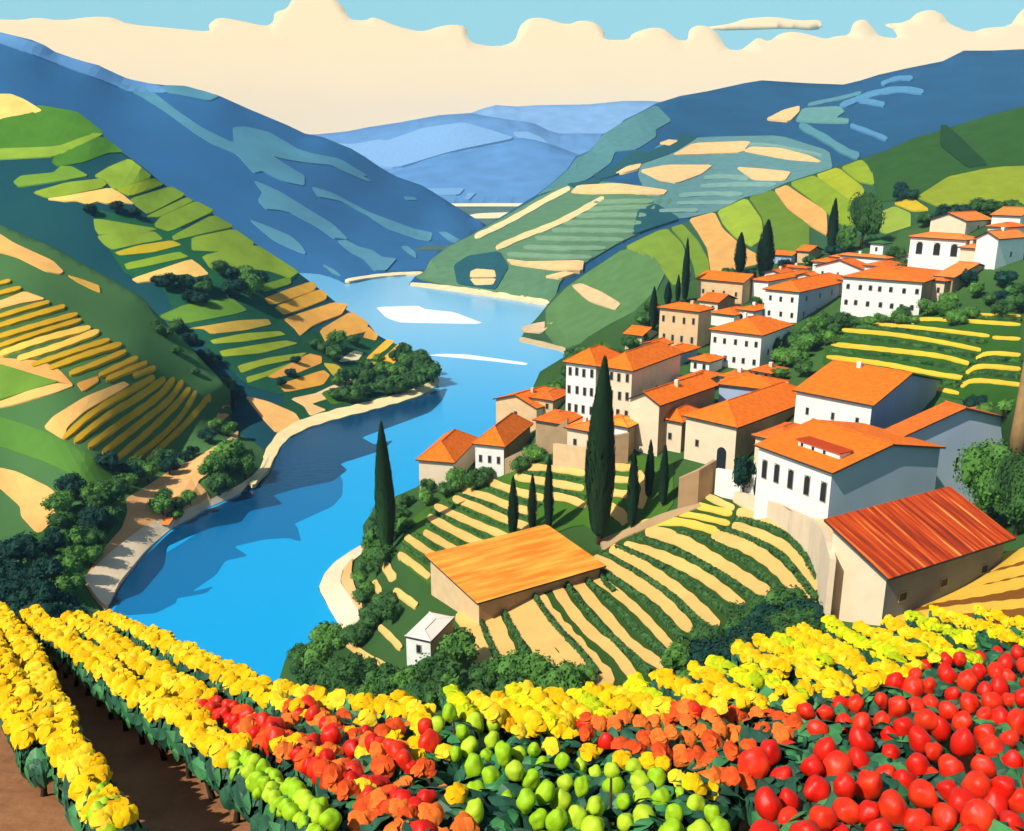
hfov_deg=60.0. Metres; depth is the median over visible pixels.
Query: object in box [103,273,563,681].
river water
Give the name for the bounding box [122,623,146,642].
grapevine
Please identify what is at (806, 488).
window
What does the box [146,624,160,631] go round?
grapevine
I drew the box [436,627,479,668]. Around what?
tree
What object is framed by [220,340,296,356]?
field
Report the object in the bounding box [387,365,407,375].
tree
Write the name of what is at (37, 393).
field
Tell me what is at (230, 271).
tree
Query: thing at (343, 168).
field
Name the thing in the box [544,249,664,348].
field
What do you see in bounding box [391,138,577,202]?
distant hill
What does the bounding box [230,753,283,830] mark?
grapevine
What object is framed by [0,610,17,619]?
grapevine
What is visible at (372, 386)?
tree
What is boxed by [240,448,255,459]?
tree
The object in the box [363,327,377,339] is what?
field
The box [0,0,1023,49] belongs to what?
sky
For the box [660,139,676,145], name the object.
field
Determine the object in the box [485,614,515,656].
field
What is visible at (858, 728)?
plant
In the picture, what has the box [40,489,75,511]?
tree
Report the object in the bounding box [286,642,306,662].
tree
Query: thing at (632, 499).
cypress
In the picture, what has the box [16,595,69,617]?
tree
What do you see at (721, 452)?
door
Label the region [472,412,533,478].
house
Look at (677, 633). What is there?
vine hedge
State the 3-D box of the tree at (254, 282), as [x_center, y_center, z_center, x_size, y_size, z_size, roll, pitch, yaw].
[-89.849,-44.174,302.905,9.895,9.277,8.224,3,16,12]
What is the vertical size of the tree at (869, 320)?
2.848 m
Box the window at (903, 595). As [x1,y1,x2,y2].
[898,590,907,602]
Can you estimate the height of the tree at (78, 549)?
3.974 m
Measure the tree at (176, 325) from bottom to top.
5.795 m
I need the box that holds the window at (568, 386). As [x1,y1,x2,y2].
[567,385,570,393]
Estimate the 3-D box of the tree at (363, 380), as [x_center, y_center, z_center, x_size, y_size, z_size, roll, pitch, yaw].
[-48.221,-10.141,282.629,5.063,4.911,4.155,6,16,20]
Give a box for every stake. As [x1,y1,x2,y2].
[453,718,454,734]
[609,777,611,824]
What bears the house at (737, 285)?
on the village hill at (407, 618)
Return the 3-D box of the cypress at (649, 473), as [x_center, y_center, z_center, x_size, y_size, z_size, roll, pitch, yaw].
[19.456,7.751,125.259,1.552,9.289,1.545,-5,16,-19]
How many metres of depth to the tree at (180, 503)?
182.70 m
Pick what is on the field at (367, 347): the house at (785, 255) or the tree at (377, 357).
the tree at (377, 357)
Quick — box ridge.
[310,113,603,172]
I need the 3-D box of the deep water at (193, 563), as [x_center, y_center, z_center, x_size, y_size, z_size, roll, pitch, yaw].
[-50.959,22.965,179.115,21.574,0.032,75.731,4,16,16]
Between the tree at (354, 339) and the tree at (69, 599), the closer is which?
the tree at (69, 599)
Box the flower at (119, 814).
[87,797,148,830]
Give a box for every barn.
[424,524,605,623]
[824,486,1015,625]
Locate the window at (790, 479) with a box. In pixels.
[787,468,793,489]
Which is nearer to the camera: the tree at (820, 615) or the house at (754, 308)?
the tree at (820, 615)
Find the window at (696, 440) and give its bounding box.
[695,439,698,446]
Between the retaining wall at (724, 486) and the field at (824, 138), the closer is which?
the retaining wall at (724, 486)
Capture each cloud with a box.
[0,0,1023,133]
[709,17,821,30]
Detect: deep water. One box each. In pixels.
[108,388,446,608]
[114,476,342,614]
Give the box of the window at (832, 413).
[830,412,834,419]
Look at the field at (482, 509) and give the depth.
138.04 m
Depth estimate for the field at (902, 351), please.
154.38 m
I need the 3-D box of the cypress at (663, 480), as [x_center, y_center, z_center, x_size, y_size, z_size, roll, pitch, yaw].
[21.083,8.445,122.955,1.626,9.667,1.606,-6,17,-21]
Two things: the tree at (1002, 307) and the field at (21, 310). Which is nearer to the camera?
the tree at (1002, 307)
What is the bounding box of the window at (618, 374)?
[617,373,620,381]
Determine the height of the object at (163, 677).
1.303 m
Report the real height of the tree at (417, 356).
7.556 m
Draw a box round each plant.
[760,737,836,785]
[773,797,893,830]
[793,702,881,753]
[800,750,937,827]
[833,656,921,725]
[847,742,942,777]
[861,672,926,722]
[877,789,980,830]
[888,693,958,754]
[907,753,1023,830]
[923,662,992,696]
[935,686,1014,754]
[950,727,1023,787]
[952,705,1023,753]
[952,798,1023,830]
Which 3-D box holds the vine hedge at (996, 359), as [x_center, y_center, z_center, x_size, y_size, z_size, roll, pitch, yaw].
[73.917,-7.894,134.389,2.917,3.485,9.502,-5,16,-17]
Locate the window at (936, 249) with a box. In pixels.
[933,242,940,255]
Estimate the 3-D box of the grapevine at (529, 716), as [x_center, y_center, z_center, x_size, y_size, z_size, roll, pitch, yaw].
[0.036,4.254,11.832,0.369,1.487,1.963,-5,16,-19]
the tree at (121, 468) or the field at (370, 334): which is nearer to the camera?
the tree at (121, 468)
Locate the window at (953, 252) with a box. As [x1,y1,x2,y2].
[950,244,957,256]
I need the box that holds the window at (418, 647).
[416,644,421,653]
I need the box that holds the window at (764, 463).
[761,459,767,479]
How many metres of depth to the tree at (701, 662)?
74.62 m
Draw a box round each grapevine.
[0,605,11,612]
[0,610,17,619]
[0,618,22,627]
[0,631,5,641]
[0,639,9,647]
[0,647,13,656]
[0,652,20,668]
[0,663,27,681]
[0,676,36,731]
[0,684,40,744]
[1,700,53,764]
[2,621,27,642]
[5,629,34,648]
[8,713,54,796]
[11,636,38,657]
[12,643,44,667]
[18,604,40,623]
[19,651,49,669]
[24,608,45,629]
[24,660,61,688]
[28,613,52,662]
[30,670,66,693]
[33,681,70,703]
[36,617,64,669]
[42,698,79,719]
[44,625,79,677]
[46,711,91,788]
[46,733,94,805]
[54,633,84,685]
[60,610,84,627]
[62,752,118,830]
[65,640,95,695]
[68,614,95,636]
[73,645,109,706]
[75,781,124,830]
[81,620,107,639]
[84,655,124,719]
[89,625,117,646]
[93,610,109,624]
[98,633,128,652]
[100,609,116,622]
[101,664,134,731]
[107,639,136,660]
[108,613,131,626]
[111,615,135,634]
[111,675,150,744]
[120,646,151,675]
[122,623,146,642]
[134,681,182,760]
[136,629,160,650]
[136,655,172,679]
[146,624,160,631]
[150,639,175,660]
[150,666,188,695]
[155,629,176,655]
[155,699,212,778]
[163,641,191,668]
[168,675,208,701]
[176,640,197,649]
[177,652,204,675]
[180,718,228,799]
[188,647,213,669]
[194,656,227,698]
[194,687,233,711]
[202,732,253,823]
[208,655,234,668]
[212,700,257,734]
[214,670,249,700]
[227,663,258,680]
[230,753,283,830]
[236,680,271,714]
[238,711,291,767]
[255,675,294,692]
[258,777,328,830]
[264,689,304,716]
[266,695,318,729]
[273,732,335,795]
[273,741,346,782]
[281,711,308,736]
[284,803,350,830]
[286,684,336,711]
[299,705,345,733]
[305,723,373,758]
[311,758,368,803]
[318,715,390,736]
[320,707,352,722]
[322,762,392,830]
[329,688,394,722]
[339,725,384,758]
[339,772,391,814]
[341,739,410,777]
[352,700,435,726]
[354,729,453,785]
[356,775,422,819]
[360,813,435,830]
[373,774,437,803]
[377,702,408,723]
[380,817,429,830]
[382,738,436,782]
[385,717,412,740]
[390,689,431,735]
[392,775,447,789]
[410,728,475,770]
[412,717,431,735]
[414,782,502,827]
[418,801,484,830]
[431,716,485,776]
[442,684,478,721]
[442,703,500,745]
[453,730,546,782]
[459,752,551,813]
[465,780,540,830]
[467,690,506,741]
[490,690,546,742]
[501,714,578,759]
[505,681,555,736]
[515,752,603,815]
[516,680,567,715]
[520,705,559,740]
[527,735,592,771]
[529,779,633,830]
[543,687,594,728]
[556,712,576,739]
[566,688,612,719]
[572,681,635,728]
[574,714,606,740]
[576,758,673,826]
[579,708,696,771]
[579,743,654,774]
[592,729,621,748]
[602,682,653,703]
[614,694,706,748]
[616,786,725,830]
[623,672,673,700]
[627,815,730,830]
[628,755,745,830]
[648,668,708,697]
[661,693,709,729]
[661,707,741,751]
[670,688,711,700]
[682,729,756,806]
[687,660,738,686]
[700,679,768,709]
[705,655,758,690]
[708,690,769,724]
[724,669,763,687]
[728,705,803,746]
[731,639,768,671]
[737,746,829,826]
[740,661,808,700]
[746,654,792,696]
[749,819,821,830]
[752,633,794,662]
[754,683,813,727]
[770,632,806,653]
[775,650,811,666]
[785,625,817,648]
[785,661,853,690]
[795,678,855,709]
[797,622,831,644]
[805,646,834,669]
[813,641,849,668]
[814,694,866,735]
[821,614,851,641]
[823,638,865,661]
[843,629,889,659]
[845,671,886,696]
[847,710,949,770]
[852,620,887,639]
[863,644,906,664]
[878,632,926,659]
[880,614,913,640]
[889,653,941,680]
[903,610,939,629]
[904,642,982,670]
[906,627,952,650]
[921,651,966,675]
[927,623,963,643]
[929,605,968,628]
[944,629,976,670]
[961,617,1005,651]
[972,604,1009,623]
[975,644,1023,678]
[977,627,1023,650]
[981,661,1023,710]
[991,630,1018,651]
[992,646,1023,675]
[1000,615,1023,636]
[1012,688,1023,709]
[1016,657,1023,673]
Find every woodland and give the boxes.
[454,251,507,289]
[568,180,601,187]
[594,134,695,179]
[633,204,677,234]
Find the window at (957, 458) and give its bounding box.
[954,457,958,468]
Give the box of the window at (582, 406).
[581,405,584,413]
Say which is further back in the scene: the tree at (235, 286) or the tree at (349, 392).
the tree at (235, 286)
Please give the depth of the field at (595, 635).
98.23 m
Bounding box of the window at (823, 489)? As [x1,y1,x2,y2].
[819,481,827,502]
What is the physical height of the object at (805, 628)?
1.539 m
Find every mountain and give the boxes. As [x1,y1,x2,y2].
[0,34,485,283]
[410,49,1023,292]
[472,101,658,132]
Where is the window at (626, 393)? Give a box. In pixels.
[625,392,628,400]
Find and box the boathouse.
[160,517,175,527]
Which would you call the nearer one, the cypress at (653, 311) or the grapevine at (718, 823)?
the grapevine at (718, 823)
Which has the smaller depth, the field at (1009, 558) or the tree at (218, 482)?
the field at (1009, 558)
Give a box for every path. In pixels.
[84,430,238,610]
[341,558,361,608]
[600,503,700,549]
[732,498,832,540]
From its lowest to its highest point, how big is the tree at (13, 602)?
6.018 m
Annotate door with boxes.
[716,447,725,468]
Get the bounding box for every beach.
[85,455,273,607]
[248,377,438,487]
[319,545,363,627]
[345,271,421,282]
[410,282,548,305]
[519,337,565,352]
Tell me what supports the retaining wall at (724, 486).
on the village hill at (407, 618)
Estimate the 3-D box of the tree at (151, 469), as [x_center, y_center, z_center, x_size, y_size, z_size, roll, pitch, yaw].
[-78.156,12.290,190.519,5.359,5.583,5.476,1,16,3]
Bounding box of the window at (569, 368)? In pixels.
[568,367,571,375]
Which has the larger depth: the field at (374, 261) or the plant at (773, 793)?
the field at (374, 261)
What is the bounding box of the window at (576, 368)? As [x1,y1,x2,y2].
[575,367,578,375]
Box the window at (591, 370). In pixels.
[590,369,593,377]
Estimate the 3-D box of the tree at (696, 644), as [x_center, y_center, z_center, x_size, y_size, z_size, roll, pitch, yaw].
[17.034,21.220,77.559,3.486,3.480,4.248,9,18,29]
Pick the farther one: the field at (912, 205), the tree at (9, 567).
the field at (912, 205)
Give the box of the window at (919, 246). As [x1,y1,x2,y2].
[915,241,922,253]
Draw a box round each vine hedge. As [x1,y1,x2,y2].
[400,542,430,567]
[413,531,443,550]
[424,521,466,544]
[429,508,492,538]
[441,500,519,530]
[455,492,528,520]
[474,484,541,507]
[479,619,499,656]
[502,609,531,655]
[516,470,584,482]
[532,592,601,674]
[535,484,585,498]
[565,581,653,674]
[583,548,617,591]
[585,577,667,655]
[599,549,703,624]
[600,568,686,640]
[614,542,727,617]
[632,533,758,599]
[676,528,783,587]
[720,525,818,601]
[731,514,816,578]
[826,347,968,371]
[835,334,974,357]
[853,324,987,343]
[919,374,961,387]
[943,315,1021,321]
[961,370,1020,380]
[967,356,1022,366]
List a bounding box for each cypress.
[374,420,395,547]
[507,476,518,532]
[527,473,536,527]
[543,456,554,526]
[584,355,615,544]
[626,449,639,527]
[644,439,654,498]
[648,286,658,328]
[658,444,669,506]
[663,281,672,303]
[675,275,680,301]
[681,238,690,301]
[734,232,746,272]
[753,475,756,494]
[756,219,775,276]
[826,198,838,255]
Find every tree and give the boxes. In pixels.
[0,530,42,566]
[0,557,7,566]
[0,559,25,578]
[0,575,26,594]
[0,591,25,616]
[8,566,39,583]
[12,575,60,602]
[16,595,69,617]
[25,555,65,581]
[37,530,65,553]
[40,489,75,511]
[43,526,64,536]
[45,509,76,528]
[51,572,86,594]
[51,591,80,607]
[52,552,83,575]
[53,471,86,499]
[59,525,86,546]
[60,545,85,556]
[65,603,92,617]
[75,506,95,519]
[76,506,110,529]
[78,481,109,501]
[80,544,105,565]
[81,527,108,548]
[82,203,97,215]
[82,494,108,508]
[93,451,118,470]
[97,476,130,506]
[101,505,124,527]
[108,200,123,212]
[111,462,129,474]
[113,472,138,492]
[125,463,143,484]
[126,454,146,466]
[128,208,141,218]
[139,460,161,483]
[146,455,160,463]
[146,491,174,514]
[149,274,159,284]
[151,319,160,325]
[152,324,163,333]
[152,446,175,460]
[154,487,173,497]
[156,272,176,290]
[158,456,181,473]
[161,326,173,337]
[166,508,184,518]
[167,318,184,334]
[170,345,183,353]
[173,498,190,508]
[176,451,190,461]
[177,274,194,290]
[180,332,198,345]
[180,489,196,504]
[181,289,199,303]
[185,446,199,457]
[190,367,200,373]
[191,292,210,305]
[192,279,212,292]
[196,276,212,284]
[196,348,213,362]
[196,426,218,442]
[197,454,226,476]
[204,470,235,495]
[206,417,223,428]
[206,451,227,466]
[209,437,244,458]
[210,354,222,367]
[211,259,229,276]
[217,421,237,435]
[220,376,235,384]
[221,278,247,299]
[223,265,239,279]
[224,457,241,474]
[226,383,236,390]
[231,387,245,401]
[236,264,256,277]
[236,453,255,479]
[239,272,264,297]
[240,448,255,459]
[256,270,269,282]
[277,377,286,385]
[284,367,296,376]
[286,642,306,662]
[289,656,304,675]
[290,356,301,362]
[296,659,331,687]
[301,641,333,668]
[307,338,321,348]
[308,621,348,649]
[317,342,330,355]
[323,655,345,673]
[324,670,348,688]
[325,343,343,360]
[326,329,347,343]
[327,387,341,398]
[327,684,344,694]
[330,376,344,385]
[333,367,355,384]
[336,652,379,683]
[338,384,363,402]
[338,623,371,646]
[344,683,360,695]
[346,335,360,345]
[350,570,368,583]
[351,367,363,380]
[351,587,374,606]
[352,376,368,385]
[356,383,369,395]
[356,681,377,696]
[357,561,370,572]
[358,368,377,382]
[358,580,374,590]
[358,603,384,628]
[359,359,372,369]
[361,537,380,549]
[361,546,374,561]
[362,523,378,542]
[362,618,380,632]
[362,661,400,684]
[366,559,383,576]
[368,382,375,394]
[369,506,376,525]
[370,543,397,568]
[371,590,398,610]
[372,353,386,362]
[372,676,396,695]
[374,361,394,376]
[375,376,394,395]
[381,602,403,623]
[385,664,422,689]
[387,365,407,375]
[388,349,401,359]
[389,375,401,382]
[392,379,410,393]
[393,520,402,541]
[394,505,411,521]
[395,342,412,353]
[397,353,412,368]
[397,516,414,533]
[398,493,415,506]
[401,679,431,704]
[403,369,426,389]
[410,352,434,365]
[410,360,429,376]
[412,348,428,354]
[414,648,462,682]
[418,486,433,505]
[419,478,435,490]
[420,678,448,704]
[424,361,441,382]
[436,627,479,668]
[437,480,452,496]
[437,671,464,689]
[438,690,465,707]
[445,467,466,481]
[449,480,464,492]
[462,467,491,489]
[462,685,490,696]
[466,660,497,688]
[478,466,495,477]
[486,648,527,679]
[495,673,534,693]
[509,455,531,471]
[514,649,555,684]
[521,444,546,463]
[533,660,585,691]
[540,453,552,464]
[546,379,564,388]
[560,364,565,376]
[560,377,565,388]
[563,349,580,359]
[573,346,587,350]
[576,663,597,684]
[593,342,611,348]
[610,347,622,352]
[621,335,640,349]
[634,310,656,325]
[637,333,648,340]
[643,301,659,316]
[659,640,692,671]
[676,667,688,677]
[686,636,711,656]
[686,642,705,663]
[687,620,725,641]
[698,651,708,665]
[703,641,737,665]
[709,635,733,645]
[721,267,735,271]
[723,617,746,629]
[723,624,752,642]
[724,600,744,622]
[727,635,753,646]
[732,454,756,491]
[738,600,756,618]
[738,616,758,629]
[742,268,756,275]
[747,619,776,643]
[748,600,781,622]
[749,296,762,303]
[749,594,781,609]
[762,584,807,611]
[763,609,791,631]
[770,346,795,366]
[771,367,788,378]
[772,335,783,350]
[775,620,791,632]
[777,258,793,265]
[782,330,800,346]
[782,597,831,613]
[785,602,808,615]
[787,349,809,363]
[789,607,825,633]
[790,339,810,352]
[793,358,812,376]
[796,325,814,333]
[796,332,819,351]
[802,255,815,265]
[804,610,824,623]
[805,315,827,331]
[811,330,820,347]
[818,329,835,345]
[819,311,835,324]
[823,245,842,254]
[825,323,841,334]
[834,311,851,327]
[835,224,857,252]
[836,238,852,252]
[847,192,886,248]
[848,316,860,326]
[862,316,877,324]
[873,312,888,322]
[885,245,906,258]
[885,317,894,322]
[890,310,907,323]
[892,186,910,201]
[893,181,908,189]
[893,253,907,264]
[896,305,911,315]
[905,189,918,198]
[907,316,919,322]
[915,212,934,227]
[916,298,937,316]
[933,203,952,216]
[936,298,958,315]
[937,292,959,302]
[944,309,968,325]
[950,203,968,211]
[952,437,1014,518]
[960,268,978,286]
[962,306,980,317]
[963,394,987,406]
[965,204,972,210]
[968,281,985,297]
[969,197,984,212]
[975,402,992,411]
[975,501,994,510]
[980,199,1001,217]
[982,292,997,305]
[982,509,999,518]
[990,299,1015,316]
[990,447,1023,536]
[993,269,1019,287]
[993,290,1011,300]
[994,516,1010,526]
[997,398,1014,418]
[1002,199,1022,206]
[1004,282,1023,294]
[1005,293,1023,312]
[1008,361,1023,456]
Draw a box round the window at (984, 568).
[980,563,988,574]
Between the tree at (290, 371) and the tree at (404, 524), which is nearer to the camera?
the tree at (404, 524)
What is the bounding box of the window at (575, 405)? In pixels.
[574,404,577,412]
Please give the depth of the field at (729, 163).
777.40 m
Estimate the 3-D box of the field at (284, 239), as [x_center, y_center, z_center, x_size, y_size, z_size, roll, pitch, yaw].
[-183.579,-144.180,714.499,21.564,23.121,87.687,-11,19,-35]
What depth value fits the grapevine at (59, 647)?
16.78 m
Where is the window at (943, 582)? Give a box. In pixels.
[939,577,948,588]
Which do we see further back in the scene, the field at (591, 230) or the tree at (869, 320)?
the field at (591, 230)
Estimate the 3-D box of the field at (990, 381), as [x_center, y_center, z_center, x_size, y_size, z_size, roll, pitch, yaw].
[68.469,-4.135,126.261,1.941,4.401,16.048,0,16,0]
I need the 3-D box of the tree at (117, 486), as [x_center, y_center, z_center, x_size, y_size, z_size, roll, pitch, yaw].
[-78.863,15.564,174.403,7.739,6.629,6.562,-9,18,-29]
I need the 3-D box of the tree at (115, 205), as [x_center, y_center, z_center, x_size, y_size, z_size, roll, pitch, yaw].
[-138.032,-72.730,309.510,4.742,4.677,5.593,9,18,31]
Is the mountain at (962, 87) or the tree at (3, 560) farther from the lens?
the mountain at (962, 87)
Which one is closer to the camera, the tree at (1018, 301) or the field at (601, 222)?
the tree at (1018, 301)
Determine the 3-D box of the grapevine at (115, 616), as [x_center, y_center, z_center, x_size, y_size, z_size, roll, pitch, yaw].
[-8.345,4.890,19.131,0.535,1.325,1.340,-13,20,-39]
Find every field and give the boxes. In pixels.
[0,32,165,93]
[0,94,40,118]
[0,105,103,147]
[0,133,102,159]
[0,234,62,274]
[0,279,10,286]
[0,286,20,296]
[0,292,43,309]
[0,300,49,319]
[0,304,64,329]
[0,312,77,339]
[0,318,81,349]
[0,325,90,357]
[0,357,72,384]
[0,364,57,399]
[0,383,72,407]
[0,417,95,475]
[0,468,54,532]
[14,166,86,187]
[17,329,99,361]
[29,527,94,607]
[31,338,109,366]
[34,179,106,197]
[45,381,128,438]
[48,188,132,204]
[49,342,121,369]
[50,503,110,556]
[52,137,121,166]
[63,374,154,440]
[68,275,99,292]
[69,349,125,376]
[74,376,165,444]
[76,458,121,500]
[77,376,98,391]
[88,377,174,449]
[94,219,156,234]
[95,159,150,190]
[96,210,295,283]
[98,231,162,249]
[99,356,138,377]
[102,380,183,453]
[106,360,147,382]
[115,241,180,254]
[117,178,162,195]
[117,387,190,460]
[120,84,366,185]
[124,252,187,269]
[130,187,184,213]
[131,390,196,456]
[132,259,207,282]
[133,365,155,378]
[147,197,192,217]
[147,394,210,458]
[155,202,212,231]
[157,85,218,100]
[160,299,245,322]
[162,281,298,394]
[172,215,232,240]
[189,319,270,333]
[191,229,253,251]
[203,245,297,277]
[210,331,284,343]
[217,405,230,419]
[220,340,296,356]
[238,353,305,372]
[246,362,291,382]
[246,396,299,432]
[251,220,305,253]
[254,181,346,239]
[260,277,290,291]
[264,282,316,303]
[268,354,321,377]
[275,289,326,313]
[280,370,329,391]
[283,332,429,419]
[284,302,346,335]
[292,393,325,415]
[311,379,352,395]
[312,187,431,240]
[319,156,371,181]
[320,312,367,341]
[321,383,368,403]
[323,264,340,276]
[324,363,341,376]
[338,239,395,271]
[339,350,362,361]
[345,641,385,666]
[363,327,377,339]
[367,339,393,358]
[372,580,381,593]
[378,624,401,650]
[382,561,396,581]
[383,344,398,363]
[393,588,417,609]
[397,552,430,578]
[399,453,672,584]
[402,246,416,257]
[404,196,416,200]
[404,534,434,553]
[416,182,671,301]
[423,529,455,548]
[427,188,463,195]
[427,514,482,542]
[434,504,507,536]
[439,232,458,242]
[451,203,521,205]
[452,495,528,528]
[455,611,491,665]
[461,487,527,514]
[464,496,817,692]
[465,192,474,200]
[470,212,507,217]
[470,269,495,277]
[470,278,495,284]
[474,186,569,238]
[485,478,544,500]
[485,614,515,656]
[496,196,603,249]
[507,252,591,260]
[507,259,583,273]
[507,604,563,665]
[513,132,546,142]
[514,473,583,490]
[521,322,552,333]
[521,592,614,685]
[523,245,605,250]
[524,464,584,475]
[535,236,623,243]
[539,106,669,194]
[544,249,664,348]
[546,271,573,279]
[551,227,633,233]
[552,492,586,508]
[552,586,635,675]
[563,220,640,225]
[571,183,666,195]
[572,283,619,309]
[572,581,663,668]
[576,212,645,217]
[586,204,655,211]
[592,577,671,648]
[594,198,652,204]
[594,554,692,631]
[609,544,719,626]
[610,503,627,525]
[611,489,627,497]
[614,476,628,482]
[615,463,637,471]
[616,163,640,174]
[624,541,744,604]
[627,229,690,284]
[637,470,647,508]
[638,135,831,219]
[639,517,717,533]
[641,165,711,183]
[645,526,772,595]
[659,208,697,212]
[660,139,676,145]
[672,224,709,276]
[674,141,749,155]
[677,200,735,204]
[679,191,742,197]
[679,512,729,525]
[690,213,756,270]
[697,502,731,515]
[700,182,775,187]
[704,174,748,180]
[705,494,734,510]
[711,529,815,601]
[718,199,762,246]
[732,522,816,590]
[736,507,786,531]
[737,167,789,180]
[744,146,820,161]
[748,142,821,155]
[750,190,808,251]
[767,106,799,121]
[775,185,827,235]
[791,176,852,225]
[796,106,848,123]
[799,123,858,159]
[808,91,860,106]
[817,168,863,199]
[822,311,1020,406]
[826,355,962,379]
[831,342,968,364]
[839,86,923,107]
[842,160,873,184]
[842,328,980,351]
[850,123,887,141]
[858,98,884,107]
[866,107,1023,202]
[872,322,989,336]
[879,207,910,233]
[881,75,912,86]
[895,198,927,211]
[895,598,1023,621]
[909,561,1023,627]
[911,317,1020,325]
[917,166,1023,206]
[920,577,1023,606]
[937,387,958,394]
[940,125,986,167]
[958,564,1023,589]
[960,378,1019,387]
[966,364,1020,373]
[976,351,1020,359]
[979,313,1020,317]
[988,547,1023,572]
[992,336,1020,340]
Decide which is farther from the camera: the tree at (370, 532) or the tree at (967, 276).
the tree at (967, 276)
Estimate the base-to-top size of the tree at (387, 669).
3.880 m
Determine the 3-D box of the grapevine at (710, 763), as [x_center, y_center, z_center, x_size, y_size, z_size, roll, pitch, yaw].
[2.302,4.123,9.837,0.867,1.436,1.393,7,17,23]
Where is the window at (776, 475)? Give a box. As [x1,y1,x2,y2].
[773,463,779,483]
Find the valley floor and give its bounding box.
[415,206,517,250]
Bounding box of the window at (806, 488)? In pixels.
[803,475,810,495]
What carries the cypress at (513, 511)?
on the village hill at (407, 618)
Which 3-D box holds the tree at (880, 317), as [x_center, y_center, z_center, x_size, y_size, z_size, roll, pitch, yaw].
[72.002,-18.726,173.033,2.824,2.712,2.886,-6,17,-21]
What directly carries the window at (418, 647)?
in the house at (427, 632)
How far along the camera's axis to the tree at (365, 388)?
275.12 m
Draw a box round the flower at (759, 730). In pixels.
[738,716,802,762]
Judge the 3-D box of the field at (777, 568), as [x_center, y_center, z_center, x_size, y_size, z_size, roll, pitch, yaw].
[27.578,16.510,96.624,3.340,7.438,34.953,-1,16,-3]
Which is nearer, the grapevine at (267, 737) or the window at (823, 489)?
the grapevine at (267, 737)
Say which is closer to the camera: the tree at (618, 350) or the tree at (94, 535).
the tree at (94, 535)
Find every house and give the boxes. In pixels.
[405,611,453,665]
[415,429,477,491]
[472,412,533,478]
[493,385,547,431]
[528,387,565,413]
[532,409,582,441]
[563,344,620,419]
[563,417,589,446]
[596,340,683,415]
[613,414,638,456]
[622,325,658,348]
[626,372,718,456]
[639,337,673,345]
[657,300,714,346]
[664,404,698,452]
[672,343,700,365]
[676,370,722,382]
[682,381,796,470]
[687,353,725,371]
[695,270,757,305]
[697,292,737,310]
[708,312,793,369]
[711,306,741,325]
[717,367,754,379]
[717,374,789,402]
[735,302,764,318]
[748,362,788,377]
[750,270,807,302]
[751,422,799,469]
[753,418,945,518]
[762,266,793,275]
[762,272,841,322]
[773,250,796,262]
[778,263,811,270]
[792,359,941,428]
[795,245,822,262]
[795,271,818,278]
[811,257,837,271]
[814,257,866,274]
[829,253,841,258]
[837,278,842,295]
[838,251,894,262]
[840,266,941,316]
[862,260,906,269]
[883,400,1002,502]
[907,232,976,269]
[928,210,991,234]
[930,276,950,301]
[933,261,984,292]
[957,241,975,261]
[974,227,1023,269]
[985,222,1023,232]
[990,206,1023,223]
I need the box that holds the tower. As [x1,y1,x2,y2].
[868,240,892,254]
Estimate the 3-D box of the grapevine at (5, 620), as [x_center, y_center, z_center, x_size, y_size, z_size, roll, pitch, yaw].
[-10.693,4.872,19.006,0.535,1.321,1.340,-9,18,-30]
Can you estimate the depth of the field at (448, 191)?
1940.82 m
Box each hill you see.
[0,135,412,494]
[0,225,264,617]
[279,204,1023,721]
[339,123,512,168]
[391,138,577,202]
[522,106,1023,351]
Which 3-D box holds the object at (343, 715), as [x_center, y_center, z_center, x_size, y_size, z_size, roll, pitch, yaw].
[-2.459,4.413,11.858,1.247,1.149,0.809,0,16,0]
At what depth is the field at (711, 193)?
703.34 m
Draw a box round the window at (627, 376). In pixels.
[625,374,628,382]
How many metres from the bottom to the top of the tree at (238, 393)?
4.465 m
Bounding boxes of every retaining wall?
[505,418,568,473]
[553,443,587,469]
[614,432,628,463]
[677,459,715,508]
[714,468,756,498]
[734,491,835,614]
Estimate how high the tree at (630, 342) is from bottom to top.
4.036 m
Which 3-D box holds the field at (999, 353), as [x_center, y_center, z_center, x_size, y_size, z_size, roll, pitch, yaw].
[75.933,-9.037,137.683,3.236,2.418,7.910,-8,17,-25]
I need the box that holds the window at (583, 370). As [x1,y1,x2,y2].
[582,369,585,377]
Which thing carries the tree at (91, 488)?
on the hill at (113, 311)
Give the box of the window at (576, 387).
[575,386,578,394]
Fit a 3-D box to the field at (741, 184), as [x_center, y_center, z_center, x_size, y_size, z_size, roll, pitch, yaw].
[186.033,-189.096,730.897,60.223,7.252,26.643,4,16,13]
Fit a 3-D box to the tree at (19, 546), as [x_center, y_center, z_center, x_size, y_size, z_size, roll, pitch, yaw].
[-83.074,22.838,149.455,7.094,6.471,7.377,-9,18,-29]
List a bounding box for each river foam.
[377,306,481,323]
[431,354,527,364]

